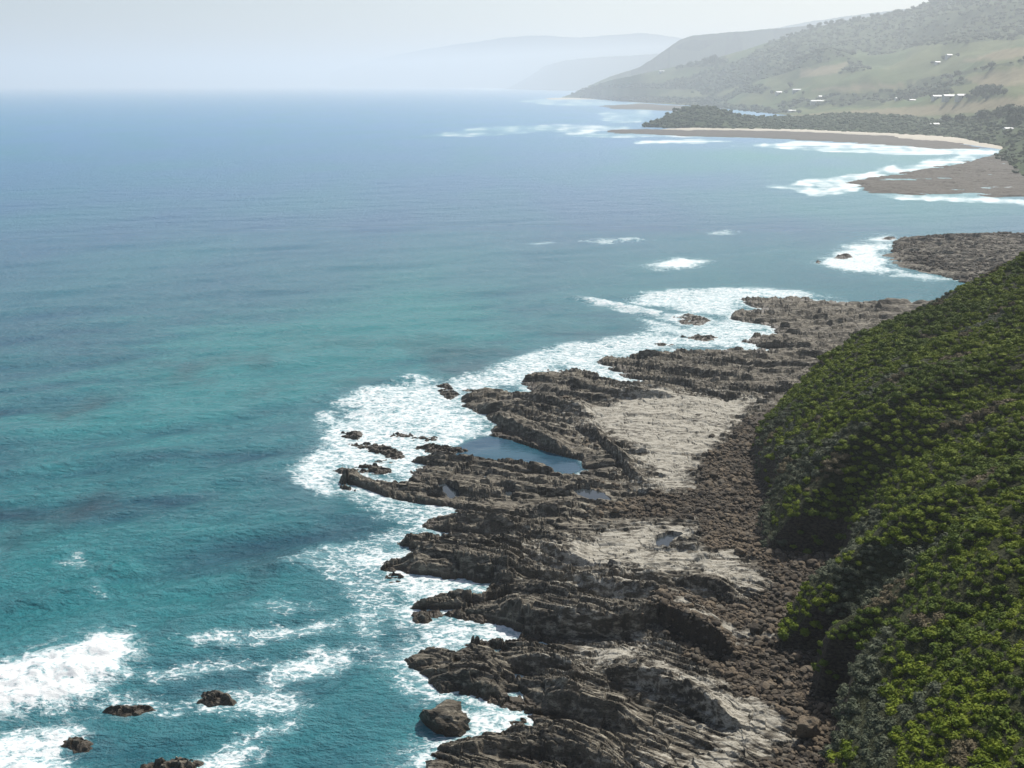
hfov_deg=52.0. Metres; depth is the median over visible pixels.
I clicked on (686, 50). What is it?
grassy ridge
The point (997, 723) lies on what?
shrub
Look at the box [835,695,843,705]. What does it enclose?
shrub
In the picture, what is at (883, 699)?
shrub
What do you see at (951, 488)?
shrub
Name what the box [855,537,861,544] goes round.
shrub
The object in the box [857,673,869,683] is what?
shrub
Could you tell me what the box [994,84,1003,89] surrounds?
tree
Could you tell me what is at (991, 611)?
shrub
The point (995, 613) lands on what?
shrub
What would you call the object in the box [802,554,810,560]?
boulder
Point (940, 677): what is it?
shrub
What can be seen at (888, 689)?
shrub
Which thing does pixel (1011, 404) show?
shrub
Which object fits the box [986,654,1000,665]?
shrub
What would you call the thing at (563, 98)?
distant beach
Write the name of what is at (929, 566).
shrub
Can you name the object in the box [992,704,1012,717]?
shrub
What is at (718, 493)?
rubble
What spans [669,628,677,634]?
boulder
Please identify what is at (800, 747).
boulder
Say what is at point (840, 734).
shrub
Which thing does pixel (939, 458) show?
shrub
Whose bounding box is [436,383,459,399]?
reef rock
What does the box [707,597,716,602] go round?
boulder
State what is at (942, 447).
shrub
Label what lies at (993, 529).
shrub
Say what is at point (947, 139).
beach
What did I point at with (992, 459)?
shrub
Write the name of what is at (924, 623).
shrub
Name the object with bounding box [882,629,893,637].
shrub
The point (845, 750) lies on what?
shrub
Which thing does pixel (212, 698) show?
surf rock
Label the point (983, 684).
shrub
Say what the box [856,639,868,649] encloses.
shrub
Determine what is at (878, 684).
shrub
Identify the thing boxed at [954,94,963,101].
farm shed
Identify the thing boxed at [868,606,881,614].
shrub
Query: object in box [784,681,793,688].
boulder
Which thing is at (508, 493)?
tide pool
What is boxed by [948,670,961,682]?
shrub
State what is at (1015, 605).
shrub
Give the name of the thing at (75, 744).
surf rock
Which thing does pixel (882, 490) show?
shrub
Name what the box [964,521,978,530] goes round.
shrub
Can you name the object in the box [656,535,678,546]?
tide pool
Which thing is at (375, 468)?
surf rock
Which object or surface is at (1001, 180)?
reef flat
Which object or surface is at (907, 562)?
shrub
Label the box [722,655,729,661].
boulder
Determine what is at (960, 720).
shrub
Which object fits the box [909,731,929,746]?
shrub
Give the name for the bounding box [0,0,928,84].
sky
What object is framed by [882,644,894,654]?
shrub
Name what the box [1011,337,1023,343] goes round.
shrub
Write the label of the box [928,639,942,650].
shrub
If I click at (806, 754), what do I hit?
boulder
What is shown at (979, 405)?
shrub
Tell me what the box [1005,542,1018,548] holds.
shrub
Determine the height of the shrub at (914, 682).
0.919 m
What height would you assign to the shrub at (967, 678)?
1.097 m
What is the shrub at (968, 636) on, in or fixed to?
on the hillside
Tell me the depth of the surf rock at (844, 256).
440.88 m
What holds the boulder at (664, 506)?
on the rock shelf
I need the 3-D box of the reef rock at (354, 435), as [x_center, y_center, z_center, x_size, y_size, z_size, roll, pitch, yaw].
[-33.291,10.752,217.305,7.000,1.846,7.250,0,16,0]
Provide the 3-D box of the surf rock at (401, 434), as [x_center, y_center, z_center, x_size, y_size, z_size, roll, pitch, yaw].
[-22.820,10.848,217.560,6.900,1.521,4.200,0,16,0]
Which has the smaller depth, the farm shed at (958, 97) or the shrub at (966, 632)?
the shrub at (966, 632)
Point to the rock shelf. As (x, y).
(610, 678)
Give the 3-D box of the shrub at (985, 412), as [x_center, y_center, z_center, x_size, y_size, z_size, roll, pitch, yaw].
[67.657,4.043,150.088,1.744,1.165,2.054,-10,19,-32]
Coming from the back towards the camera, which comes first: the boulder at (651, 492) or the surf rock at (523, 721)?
the boulder at (651, 492)
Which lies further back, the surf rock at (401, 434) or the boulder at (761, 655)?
the surf rock at (401, 434)
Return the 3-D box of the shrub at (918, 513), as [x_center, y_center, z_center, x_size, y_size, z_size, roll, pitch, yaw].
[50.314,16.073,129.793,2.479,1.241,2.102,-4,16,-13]
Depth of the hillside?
130.67 m
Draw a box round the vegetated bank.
[999,140,1023,174]
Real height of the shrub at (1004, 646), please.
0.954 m
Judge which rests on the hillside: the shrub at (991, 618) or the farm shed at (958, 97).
the shrub at (991, 618)
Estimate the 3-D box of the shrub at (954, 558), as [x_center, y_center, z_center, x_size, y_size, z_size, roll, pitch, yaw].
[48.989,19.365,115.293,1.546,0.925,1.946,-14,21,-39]
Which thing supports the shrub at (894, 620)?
on the hillside
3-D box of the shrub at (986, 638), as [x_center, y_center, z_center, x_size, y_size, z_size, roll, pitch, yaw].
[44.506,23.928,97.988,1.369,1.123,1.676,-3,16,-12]
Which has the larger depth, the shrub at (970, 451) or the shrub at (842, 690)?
the shrub at (970, 451)
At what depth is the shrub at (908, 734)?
92.07 m
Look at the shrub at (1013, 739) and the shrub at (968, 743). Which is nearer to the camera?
the shrub at (1013, 739)
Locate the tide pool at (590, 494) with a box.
[574,489,610,499]
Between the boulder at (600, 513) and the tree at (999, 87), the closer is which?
the boulder at (600, 513)
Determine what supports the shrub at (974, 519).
on the hillside
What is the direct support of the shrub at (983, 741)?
on the hillside
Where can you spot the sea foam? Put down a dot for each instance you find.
(92, 666)
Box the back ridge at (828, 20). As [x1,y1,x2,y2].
[780,9,905,27]
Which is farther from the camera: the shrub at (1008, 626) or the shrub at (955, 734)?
the shrub at (1008, 626)
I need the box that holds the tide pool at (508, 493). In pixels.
[505,491,514,495]
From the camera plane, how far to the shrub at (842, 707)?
108.18 m
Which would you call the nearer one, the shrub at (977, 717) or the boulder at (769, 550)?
the shrub at (977, 717)
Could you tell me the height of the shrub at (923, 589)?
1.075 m
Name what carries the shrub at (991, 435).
on the hillside
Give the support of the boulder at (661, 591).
on the rock shelf
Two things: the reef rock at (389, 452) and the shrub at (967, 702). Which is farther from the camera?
the reef rock at (389, 452)
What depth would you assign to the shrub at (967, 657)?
96.83 m
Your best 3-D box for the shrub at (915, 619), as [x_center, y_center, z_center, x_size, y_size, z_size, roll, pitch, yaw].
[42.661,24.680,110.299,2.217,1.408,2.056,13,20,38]
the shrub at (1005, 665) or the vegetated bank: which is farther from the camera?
the vegetated bank
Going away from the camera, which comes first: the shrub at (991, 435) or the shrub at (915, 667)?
the shrub at (915, 667)
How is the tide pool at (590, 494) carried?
on the rock shelf
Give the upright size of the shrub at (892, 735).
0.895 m
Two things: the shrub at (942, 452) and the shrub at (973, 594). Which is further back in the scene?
the shrub at (942, 452)
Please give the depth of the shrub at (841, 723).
106.18 m
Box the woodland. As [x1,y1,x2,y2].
[571,0,1023,113]
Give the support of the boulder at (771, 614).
on the rock shelf
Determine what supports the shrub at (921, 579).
on the hillside
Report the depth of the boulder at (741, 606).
141.64 m
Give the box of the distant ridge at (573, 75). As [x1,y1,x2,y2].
[506,53,659,90]
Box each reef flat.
[601,103,681,110]
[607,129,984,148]
[847,155,1023,197]
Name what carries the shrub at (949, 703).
on the hillside
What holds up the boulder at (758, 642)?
on the rock shelf
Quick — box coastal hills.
[562,0,1023,118]
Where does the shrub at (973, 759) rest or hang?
on the hillside
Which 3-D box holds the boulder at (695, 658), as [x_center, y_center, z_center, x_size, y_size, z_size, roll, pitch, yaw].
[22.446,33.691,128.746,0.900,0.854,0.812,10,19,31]
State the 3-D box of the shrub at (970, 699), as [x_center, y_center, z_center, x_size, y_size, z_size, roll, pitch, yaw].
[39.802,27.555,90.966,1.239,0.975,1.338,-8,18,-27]
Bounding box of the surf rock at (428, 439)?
[411,436,436,441]
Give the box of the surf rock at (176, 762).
[140,756,203,767]
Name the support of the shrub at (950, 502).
on the hillside
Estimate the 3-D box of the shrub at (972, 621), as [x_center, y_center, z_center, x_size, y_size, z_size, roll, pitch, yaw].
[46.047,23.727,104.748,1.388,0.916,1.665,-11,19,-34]
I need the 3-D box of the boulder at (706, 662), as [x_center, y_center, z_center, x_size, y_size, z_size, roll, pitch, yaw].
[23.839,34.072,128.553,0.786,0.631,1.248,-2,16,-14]
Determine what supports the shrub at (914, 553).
on the hillside
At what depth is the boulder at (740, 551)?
157.91 m
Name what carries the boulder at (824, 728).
on the rock shelf
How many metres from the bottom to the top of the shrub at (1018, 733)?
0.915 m
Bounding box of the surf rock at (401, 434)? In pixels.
[390,432,412,436]
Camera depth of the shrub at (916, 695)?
97.60 m
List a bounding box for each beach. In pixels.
[546,98,586,99]
[663,128,1001,148]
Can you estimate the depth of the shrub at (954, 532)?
119.79 m
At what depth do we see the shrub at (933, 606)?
109.70 m
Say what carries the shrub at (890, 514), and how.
on the hillside
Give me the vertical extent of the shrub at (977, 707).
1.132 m
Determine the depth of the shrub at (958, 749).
85.03 m
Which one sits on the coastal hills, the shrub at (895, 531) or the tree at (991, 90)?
the tree at (991, 90)
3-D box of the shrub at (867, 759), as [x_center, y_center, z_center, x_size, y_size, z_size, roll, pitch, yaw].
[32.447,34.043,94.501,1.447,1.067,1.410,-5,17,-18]
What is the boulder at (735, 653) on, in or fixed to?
on the rock shelf
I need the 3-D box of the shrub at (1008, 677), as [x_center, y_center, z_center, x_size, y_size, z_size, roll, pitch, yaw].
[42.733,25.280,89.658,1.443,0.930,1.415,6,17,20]
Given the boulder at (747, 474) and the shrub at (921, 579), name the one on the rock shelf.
the boulder at (747, 474)
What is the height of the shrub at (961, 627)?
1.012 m
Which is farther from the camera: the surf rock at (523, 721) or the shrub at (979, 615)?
the surf rock at (523, 721)
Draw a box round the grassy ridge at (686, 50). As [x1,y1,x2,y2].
[588,25,824,86]
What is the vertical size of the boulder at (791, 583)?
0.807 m
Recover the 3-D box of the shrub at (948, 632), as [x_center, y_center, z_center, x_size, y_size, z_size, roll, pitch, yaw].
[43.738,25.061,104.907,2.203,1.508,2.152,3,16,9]
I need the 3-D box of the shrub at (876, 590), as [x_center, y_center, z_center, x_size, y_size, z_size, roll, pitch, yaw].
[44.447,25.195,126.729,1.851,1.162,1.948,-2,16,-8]
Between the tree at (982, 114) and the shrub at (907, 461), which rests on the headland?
the tree at (982, 114)
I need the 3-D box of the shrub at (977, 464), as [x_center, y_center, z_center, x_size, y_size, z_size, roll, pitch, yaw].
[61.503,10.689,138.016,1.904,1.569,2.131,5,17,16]
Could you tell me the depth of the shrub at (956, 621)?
105.27 m
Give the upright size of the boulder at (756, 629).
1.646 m
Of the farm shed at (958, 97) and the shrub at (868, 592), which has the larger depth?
the farm shed at (958, 97)
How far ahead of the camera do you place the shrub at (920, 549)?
125.51 m
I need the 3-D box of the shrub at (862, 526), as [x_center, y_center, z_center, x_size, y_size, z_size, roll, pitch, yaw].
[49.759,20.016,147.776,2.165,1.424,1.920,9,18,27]
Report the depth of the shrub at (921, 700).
96.33 m
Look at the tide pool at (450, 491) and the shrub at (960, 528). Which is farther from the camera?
the tide pool at (450, 491)
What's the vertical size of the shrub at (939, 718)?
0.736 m
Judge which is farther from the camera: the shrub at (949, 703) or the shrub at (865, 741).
the shrub at (865, 741)
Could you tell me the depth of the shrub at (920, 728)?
92.36 m
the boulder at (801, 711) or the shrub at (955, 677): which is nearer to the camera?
the shrub at (955, 677)
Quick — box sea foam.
[0,88,1023,767]
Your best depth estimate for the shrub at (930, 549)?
122.67 m
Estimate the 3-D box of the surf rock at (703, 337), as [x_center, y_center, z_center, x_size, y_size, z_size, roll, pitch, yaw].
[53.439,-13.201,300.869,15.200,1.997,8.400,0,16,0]
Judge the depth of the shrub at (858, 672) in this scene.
111.07 m
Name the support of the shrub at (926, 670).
on the hillside
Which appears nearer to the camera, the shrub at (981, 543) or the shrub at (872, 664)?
the shrub at (872, 664)
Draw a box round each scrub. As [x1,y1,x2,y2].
[642,104,1023,147]
[752,251,1023,767]
[994,142,1023,175]
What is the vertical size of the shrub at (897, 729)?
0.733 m
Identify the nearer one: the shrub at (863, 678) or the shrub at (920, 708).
the shrub at (920, 708)
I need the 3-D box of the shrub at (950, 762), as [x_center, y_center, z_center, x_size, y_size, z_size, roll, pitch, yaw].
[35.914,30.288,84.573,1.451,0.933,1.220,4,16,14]
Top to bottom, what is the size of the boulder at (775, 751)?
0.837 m
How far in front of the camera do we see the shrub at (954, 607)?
107.77 m
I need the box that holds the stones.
[891,231,1023,282]
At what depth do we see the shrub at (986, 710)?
87.09 m
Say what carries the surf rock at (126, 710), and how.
in the sea
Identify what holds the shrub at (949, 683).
on the hillside
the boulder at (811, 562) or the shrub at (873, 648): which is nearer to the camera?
the shrub at (873, 648)
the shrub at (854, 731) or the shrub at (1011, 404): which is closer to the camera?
the shrub at (854, 731)
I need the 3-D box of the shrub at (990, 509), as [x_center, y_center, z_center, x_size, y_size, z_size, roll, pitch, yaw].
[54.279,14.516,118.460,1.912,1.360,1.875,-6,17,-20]
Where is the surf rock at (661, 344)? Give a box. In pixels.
[655,343,673,345]
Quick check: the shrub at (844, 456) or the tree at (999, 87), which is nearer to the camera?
the shrub at (844, 456)
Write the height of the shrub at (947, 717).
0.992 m
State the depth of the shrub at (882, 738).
95.56 m
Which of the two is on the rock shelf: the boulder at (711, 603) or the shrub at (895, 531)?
the boulder at (711, 603)
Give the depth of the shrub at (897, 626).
112.43 m
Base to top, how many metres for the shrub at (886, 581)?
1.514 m
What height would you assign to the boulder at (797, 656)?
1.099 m
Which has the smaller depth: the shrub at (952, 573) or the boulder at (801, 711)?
the shrub at (952, 573)
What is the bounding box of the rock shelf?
[332,296,932,767]
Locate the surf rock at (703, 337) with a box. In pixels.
[680,334,717,340]
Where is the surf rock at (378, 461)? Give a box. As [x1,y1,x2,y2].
[375,459,392,463]
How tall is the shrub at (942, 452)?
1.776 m
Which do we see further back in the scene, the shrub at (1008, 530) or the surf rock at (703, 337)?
the surf rock at (703, 337)
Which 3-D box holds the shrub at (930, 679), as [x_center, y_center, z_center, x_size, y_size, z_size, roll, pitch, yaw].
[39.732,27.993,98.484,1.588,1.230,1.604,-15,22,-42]
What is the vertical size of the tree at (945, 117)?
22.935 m
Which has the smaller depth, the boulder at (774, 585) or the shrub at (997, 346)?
the boulder at (774, 585)
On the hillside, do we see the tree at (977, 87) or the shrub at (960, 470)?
the shrub at (960, 470)
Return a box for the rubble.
[562,395,838,767]
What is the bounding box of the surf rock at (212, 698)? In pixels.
[196,690,236,706]
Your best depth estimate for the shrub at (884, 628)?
114.74 m
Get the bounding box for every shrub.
[799,443,808,451]
[819,750,828,759]
[823,744,832,752]
[825,749,836,759]
[830,707,840,719]
[830,735,841,751]
[833,730,844,738]
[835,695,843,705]
[836,682,848,697]
[836,719,848,728]
[837,452,850,459]
[838,702,847,712]
[839,739,852,747]
[839,745,852,754]
[845,701,860,714]
[847,696,858,703]
[848,602,859,610]
[848,726,860,738]
[850,512,863,521]
[852,659,862,667]
[853,668,864,678]
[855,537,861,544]
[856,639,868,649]
[857,521,869,530]
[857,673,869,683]
[858,736,870,746]
[860,747,871,756]
[863,588,874,598]
[863,654,878,663]
[863,711,877,723]
[863,756,876,766]
[864,626,876,633]
[866,643,879,652]
[867,662,877,668]
[867,666,881,678]
[867,702,875,707]
[868,508,876,514]
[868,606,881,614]
[868,692,880,701]
[869,715,885,726]
[871,587,882,595]
[874,724,883,732]
[874,741,887,751]
[875,754,888,766]
[876,682,887,689]
[876,700,885,708]
[877,682,899,697]
[877,696,888,702]
[877,734,887,743]
[878,485,887,493]
[879,503,891,511]
[879,626,890,634]
[880,536,894,546]
[881,618,889,625]
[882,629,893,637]
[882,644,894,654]
[882,717,897,730]
[883,578,890,584]
[884,705,897,716]
[887,512,897,520]
[887,526,902,536]
[887,731,900,742]
[889,617,899,625]
[890,698,907,709]
[891,664,905,676]
[892,677,901,684]
[892,725,901,733]
[893,751,910,764]
[894,621,903,629]
[894,629,905,638]
[894,735,904,744]
[896,535,911,544]
[896,650,911,661]
[896,703,907,712]
[897,744,907,753]
[899,708,907,717]
[900,624,910,631]
[901,546,914,556]
[901,558,914,567]
[901,657,914,666]
[902,458,912,465]
[902,471,917,481]
[902,679,913,687]
[902,710,914,721]
[902,731,913,743]
[903,593,913,602]
[903,630,922,642]
[903,661,919,674]
[903,686,913,698]
[903,688,919,703]
[904,719,917,728]
[907,612,926,626]
[908,661,927,677]
[908,677,918,685]
[909,508,927,518]
[909,550,926,562]
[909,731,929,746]
[910,724,924,734]
[911,690,926,702]
[915,547,926,551]
[915,575,926,582]
[915,696,926,705]
[915,703,925,711]
[916,665,933,676]
[916,675,928,685]
[917,554,932,565]
[918,493,930,501]
[919,585,927,593]
[919,620,933,628]
[920,653,934,662]
[921,623,939,638]
[922,534,935,543]
[922,741,937,757]
[924,518,937,526]
[925,694,939,706]
[926,546,936,552]
[926,563,933,569]
[926,600,941,612]
[926,676,934,684]
[927,680,940,691]
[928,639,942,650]
[928,735,937,745]
[929,570,940,579]
[929,718,956,737]
[930,541,938,546]
[932,616,943,623]
[932,665,944,675]
[932,673,947,682]
[933,545,946,553]
[933,611,942,618]
[933,643,953,661]
[934,446,946,454]
[934,455,948,464]
[934,659,944,668]
[934,716,943,724]
[935,460,950,468]
[935,746,948,756]
[937,618,951,627]
[938,449,950,456]
[938,512,951,521]
[938,540,946,545]
[938,626,957,640]
[939,686,952,698]
[942,612,958,624]
[942,660,953,669]
[942,680,956,688]
[943,713,954,721]
[944,448,959,455]
[944,699,956,708]
[945,498,957,505]
[945,641,957,650]
[946,485,959,492]
[946,571,956,577]
[946,730,961,741]
[947,456,962,467]
[948,528,961,538]
[948,555,959,562]
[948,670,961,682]
[948,742,968,755]
[948,754,960,765]
[949,516,961,523]
[949,535,963,542]
[949,602,960,611]
[949,713,972,728]
[950,656,963,666]
[950,705,960,715]
[951,491,964,497]
[951,524,966,532]
[951,739,964,745]
[951,755,967,767]
[952,542,963,550]
[952,617,967,629]
[952,684,967,697]
[954,635,967,645]
[955,466,967,475]
[956,622,969,633]
[956,665,967,672]
[956,697,975,707]
[958,602,974,614]
[958,705,970,713]
[959,670,970,676]
[960,647,970,654]
[960,653,976,663]
[961,628,975,638]
[962,673,975,684]
[963,449,976,456]
[963,696,973,701]
[964,437,977,445]
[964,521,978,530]
[964,588,979,598]
[965,468,976,476]
[965,617,977,625]
[965,681,978,690]
[965,739,977,748]
[966,629,977,641]
[966,755,978,764]
[969,512,979,517]
[969,515,982,523]
[969,630,985,641]
[969,703,985,713]
[969,712,982,721]
[970,443,985,452]
[970,475,984,481]
[970,575,982,585]
[970,657,989,673]
[971,460,985,466]
[971,692,984,702]
[972,401,986,408]
[973,730,984,739]
[974,455,986,461]
[974,536,988,547]
[975,610,987,619]
[975,679,990,688]
[976,518,989,527]
[976,670,991,681]
[976,751,995,763]
[979,587,991,596]
[979,738,987,748]
[980,408,990,415]
[981,632,992,643]
[981,705,993,716]
[982,615,997,625]
[982,691,993,702]
[982,737,1004,753]
[983,714,1011,731]
[984,506,1000,515]
[984,674,998,685]
[985,521,995,526]
[985,521,1004,534]
[985,650,995,659]
[986,431,998,439]
[986,447,1000,455]
[986,457,999,462]
[986,621,995,630]
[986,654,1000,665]
[986,726,1003,740]
[987,608,998,615]
[988,412,1000,419]
[990,611,1002,617]
[991,742,1014,761]
[992,344,1003,349]
[992,439,1005,448]
[992,689,1009,701]
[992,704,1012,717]
[994,465,1006,472]
[995,620,1003,629]
[996,498,1005,505]
[998,403,1012,413]
[998,660,1013,670]
[999,611,1009,620]
[999,641,1010,650]
[1001,490,1012,498]
[1002,455,1015,462]
[1002,526,1017,534]
[1002,620,1016,632]
[1003,674,1014,682]
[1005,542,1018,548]
[1006,440,1020,449]
[1006,608,1019,617]
[1006,728,1018,735]
[1006,733,1019,744]
[1008,400,1016,407]
[1008,462,1022,473]
[1010,557,1020,564]
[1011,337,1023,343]
[1011,602,1022,608]
[1011,730,1023,736]
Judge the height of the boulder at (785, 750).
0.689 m
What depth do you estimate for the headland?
1596.26 m
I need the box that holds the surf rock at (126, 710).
[102,704,155,716]
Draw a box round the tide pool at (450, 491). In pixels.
[438,483,459,497]
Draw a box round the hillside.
[753,254,1023,767]
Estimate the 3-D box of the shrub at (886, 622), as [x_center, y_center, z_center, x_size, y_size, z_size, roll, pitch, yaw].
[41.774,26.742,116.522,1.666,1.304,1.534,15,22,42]
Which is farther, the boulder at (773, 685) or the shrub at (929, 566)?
the boulder at (773, 685)
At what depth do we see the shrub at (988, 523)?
116.31 m
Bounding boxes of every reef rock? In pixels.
[341,431,362,439]
[348,442,404,459]
[414,443,467,453]
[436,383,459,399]
[673,313,710,325]
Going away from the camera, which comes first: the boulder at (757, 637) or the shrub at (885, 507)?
the boulder at (757, 637)
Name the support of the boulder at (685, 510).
on the rock shelf
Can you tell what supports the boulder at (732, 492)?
on the rock shelf
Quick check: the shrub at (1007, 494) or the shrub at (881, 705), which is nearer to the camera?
the shrub at (881, 705)
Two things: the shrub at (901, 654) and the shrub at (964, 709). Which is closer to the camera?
the shrub at (964, 709)
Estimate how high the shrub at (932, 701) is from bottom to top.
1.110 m
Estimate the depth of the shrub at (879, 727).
98.05 m
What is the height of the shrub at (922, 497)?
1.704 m
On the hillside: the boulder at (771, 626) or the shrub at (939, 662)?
the shrub at (939, 662)
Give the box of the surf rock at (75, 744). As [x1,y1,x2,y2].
[60,736,92,753]
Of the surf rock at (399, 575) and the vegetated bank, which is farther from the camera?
the vegetated bank
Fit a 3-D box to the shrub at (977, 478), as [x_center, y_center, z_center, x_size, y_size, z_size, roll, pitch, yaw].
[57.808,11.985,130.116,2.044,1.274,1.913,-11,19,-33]
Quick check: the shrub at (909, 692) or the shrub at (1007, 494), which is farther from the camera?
the shrub at (1007, 494)
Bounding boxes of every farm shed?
[810,100,823,104]
[931,95,941,100]
[941,94,954,101]
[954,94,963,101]
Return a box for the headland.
[653,106,1023,146]
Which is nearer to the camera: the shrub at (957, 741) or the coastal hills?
the shrub at (957, 741)
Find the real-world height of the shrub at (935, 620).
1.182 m
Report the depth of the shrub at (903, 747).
91.46 m
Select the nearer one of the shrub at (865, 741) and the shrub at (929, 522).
the shrub at (865, 741)
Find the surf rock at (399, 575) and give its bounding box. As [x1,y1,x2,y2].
[385,572,403,583]
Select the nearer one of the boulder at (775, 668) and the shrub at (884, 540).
the boulder at (775, 668)
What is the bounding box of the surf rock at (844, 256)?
[835,253,851,258]
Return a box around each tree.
[701,57,708,62]
[709,54,717,63]
[941,114,950,121]
[954,113,965,121]
[964,93,971,98]
[975,85,984,90]
[976,108,989,119]
[979,87,987,93]
[980,92,988,99]
[986,86,995,94]
[992,105,1005,115]
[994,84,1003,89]
[1000,88,1007,93]
[1004,103,1020,112]
[1006,111,1021,125]
[1017,105,1023,113]
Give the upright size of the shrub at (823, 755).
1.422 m
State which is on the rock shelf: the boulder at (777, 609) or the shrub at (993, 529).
the boulder at (777, 609)
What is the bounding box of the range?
[330,33,682,87]
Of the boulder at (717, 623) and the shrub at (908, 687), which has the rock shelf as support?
the boulder at (717, 623)
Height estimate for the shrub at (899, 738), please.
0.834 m
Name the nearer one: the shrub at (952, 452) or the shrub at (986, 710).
the shrub at (986, 710)
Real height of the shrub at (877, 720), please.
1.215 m
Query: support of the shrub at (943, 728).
on the hillside
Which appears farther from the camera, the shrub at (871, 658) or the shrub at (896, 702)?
the shrub at (871, 658)
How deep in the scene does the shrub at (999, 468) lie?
128.59 m
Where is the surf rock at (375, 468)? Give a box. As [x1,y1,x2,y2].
[354,463,391,474]
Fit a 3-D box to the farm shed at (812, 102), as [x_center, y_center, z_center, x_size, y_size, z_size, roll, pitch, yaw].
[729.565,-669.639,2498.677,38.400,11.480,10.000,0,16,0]
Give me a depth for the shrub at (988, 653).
95.07 m
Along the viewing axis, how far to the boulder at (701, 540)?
160.82 m
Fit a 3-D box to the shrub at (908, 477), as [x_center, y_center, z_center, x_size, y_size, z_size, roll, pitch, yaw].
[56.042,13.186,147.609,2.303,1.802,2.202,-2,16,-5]
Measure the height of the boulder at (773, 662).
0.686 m
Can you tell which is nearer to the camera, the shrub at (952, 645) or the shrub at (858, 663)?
the shrub at (952, 645)
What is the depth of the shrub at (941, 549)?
118.87 m
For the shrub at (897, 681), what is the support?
on the hillside
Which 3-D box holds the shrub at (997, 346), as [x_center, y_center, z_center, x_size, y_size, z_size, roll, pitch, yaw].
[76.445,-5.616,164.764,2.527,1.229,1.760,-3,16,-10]
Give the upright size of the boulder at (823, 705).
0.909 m
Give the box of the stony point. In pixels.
[882,231,1023,280]
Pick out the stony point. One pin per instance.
(943, 249)
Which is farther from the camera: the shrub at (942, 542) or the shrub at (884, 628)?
the shrub at (942, 542)
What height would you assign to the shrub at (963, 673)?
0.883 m
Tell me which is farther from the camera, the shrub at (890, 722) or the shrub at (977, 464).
the shrub at (977, 464)
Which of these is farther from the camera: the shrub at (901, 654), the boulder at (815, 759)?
the boulder at (815, 759)
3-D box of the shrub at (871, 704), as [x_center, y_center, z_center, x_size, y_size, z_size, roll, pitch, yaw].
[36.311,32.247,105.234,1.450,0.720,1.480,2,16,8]
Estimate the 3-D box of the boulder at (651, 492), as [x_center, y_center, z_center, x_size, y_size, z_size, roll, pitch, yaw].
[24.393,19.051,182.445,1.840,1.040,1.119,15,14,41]
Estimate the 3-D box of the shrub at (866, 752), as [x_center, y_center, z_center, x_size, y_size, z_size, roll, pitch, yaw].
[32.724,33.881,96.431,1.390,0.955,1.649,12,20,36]
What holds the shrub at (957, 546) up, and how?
on the hillside
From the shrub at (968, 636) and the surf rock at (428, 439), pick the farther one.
the surf rock at (428, 439)
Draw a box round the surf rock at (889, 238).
[883,236,895,239]
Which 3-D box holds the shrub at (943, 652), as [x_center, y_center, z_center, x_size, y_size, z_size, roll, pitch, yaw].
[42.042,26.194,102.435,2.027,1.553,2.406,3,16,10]
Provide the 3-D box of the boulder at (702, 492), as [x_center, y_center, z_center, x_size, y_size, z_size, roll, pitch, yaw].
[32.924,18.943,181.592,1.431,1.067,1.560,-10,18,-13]
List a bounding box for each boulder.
[419,699,470,736]
[595,510,603,516]
[645,501,653,506]
[645,505,650,512]
[648,491,655,494]
[657,588,665,595]
[659,598,667,605]
[661,503,670,509]
[661,630,669,636]
[663,592,672,598]
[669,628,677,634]
[682,508,688,513]
[684,594,692,598]
[686,514,693,519]
[691,655,698,661]
[694,647,701,653]
[695,507,702,512]
[697,538,704,542]
[698,490,705,495]
[703,659,709,665]
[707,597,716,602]
[707,600,714,607]
[709,472,717,478]
[712,621,720,626]
[712,662,719,669]
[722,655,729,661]
[724,671,734,677]
[729,490,736,494]
[732,651,739,656]
[734,547,745,554]
[736,604,748,610]
[739,532,745,536]
[741,479,747,485]
[743,618,751,623]
[744,472,750,476]
[749,623,763,635]
[750,661,757,668]
[751,608,757,612]
[752,646,761,651]
[753,635,763,640]
[753,640,763,645]
[757,653,765,658]
[761,681,769,691]
[763,690,771,694]
[764,611,774,617]
[765,548,773,554]
[765,617,773,622]
[765,649,774,654]
[766,695,772,700]
[767,681,776,689]
[768,623,774,631]
[770,582,779,589]
[770,660,777,664]
[771,665,779,671]
[771,748,778,755]
[773,607,781,613]
[774,548,781,554]
[775,705,781,711]
[778,663,785,668]
[780,707,792,715]
[782,747,788,753]
[783,587,793,590]
[784,590,795,597]
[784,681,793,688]
[787,754,795,759]
[788,580,795,585]
[789,574,797,580]
[791,653,800,660]
[791,706,796,712]
[796,716,820,737]
[797,744,805,751]
[798,706,804,714]
[799,667,807,672]
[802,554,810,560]
[802,751,811,758]
[803,665,812,672]
[803,740,812,745]
[807,559,817,566]
[812,746,819,751]
[813,755,817,762]
[818,702,826,709]
[821,726,828,731]
[822,738,829,744]
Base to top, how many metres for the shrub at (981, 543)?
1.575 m
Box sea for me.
[0,85,1023,767]
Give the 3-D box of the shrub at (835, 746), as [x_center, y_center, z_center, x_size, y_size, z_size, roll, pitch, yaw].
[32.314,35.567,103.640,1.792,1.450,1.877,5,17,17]
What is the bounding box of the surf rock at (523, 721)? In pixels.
[508,717,526,724]
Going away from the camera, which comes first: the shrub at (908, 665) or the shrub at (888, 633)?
the shrub at (908, 665)
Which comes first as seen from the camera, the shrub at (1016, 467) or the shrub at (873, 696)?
the shrub at (873, 696)
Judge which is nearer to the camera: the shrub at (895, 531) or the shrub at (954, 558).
the shrub at (954, 558)
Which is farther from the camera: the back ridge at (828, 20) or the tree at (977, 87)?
the back ridge at (828, 20)

